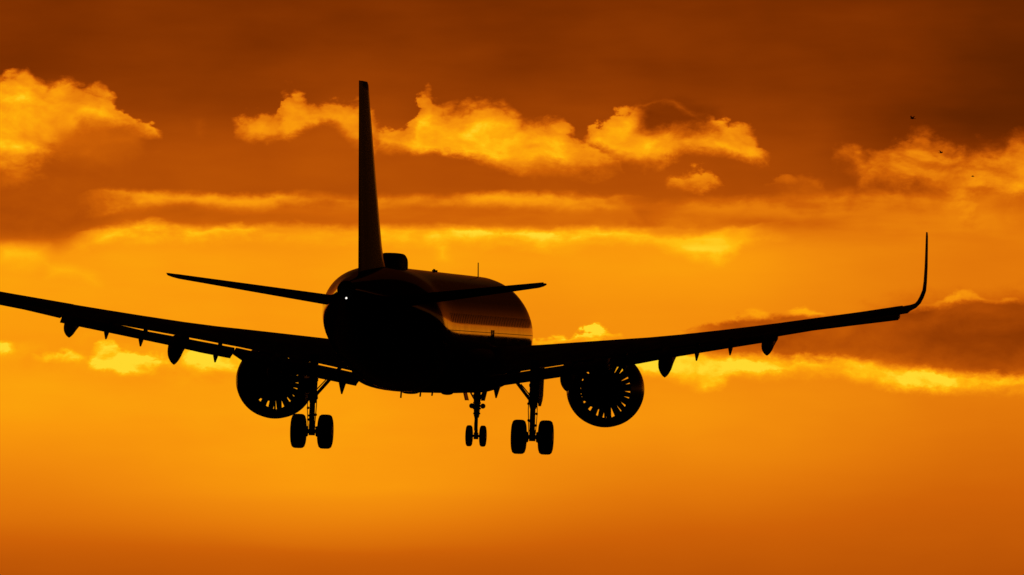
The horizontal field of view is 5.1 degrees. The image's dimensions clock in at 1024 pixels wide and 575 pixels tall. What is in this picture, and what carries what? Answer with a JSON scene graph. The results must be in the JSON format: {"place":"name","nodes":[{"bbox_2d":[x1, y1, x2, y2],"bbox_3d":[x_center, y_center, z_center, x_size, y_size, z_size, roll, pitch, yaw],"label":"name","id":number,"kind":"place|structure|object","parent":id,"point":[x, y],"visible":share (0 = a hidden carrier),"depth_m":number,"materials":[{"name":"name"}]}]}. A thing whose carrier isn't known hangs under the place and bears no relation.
{"place":"outdoors","nodes":[
{"label":"outdoors","id":0,"kind":"place"},
{"bbox_2d":[0,80,927,454],"bbox_3d":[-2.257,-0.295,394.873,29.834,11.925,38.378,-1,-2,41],"label":"airliner","id":1,"kind":"object","parent":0,"point":[392,322],"visible":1,"depth_m":395.81,"materials":[{"name":"paint"}]},
{"bbox_2d":[0,0,1023,574],"label":"sky","id":2,"kind":"structure","parent":0,"point":[664,167],"materials":[{"name":"orange"}]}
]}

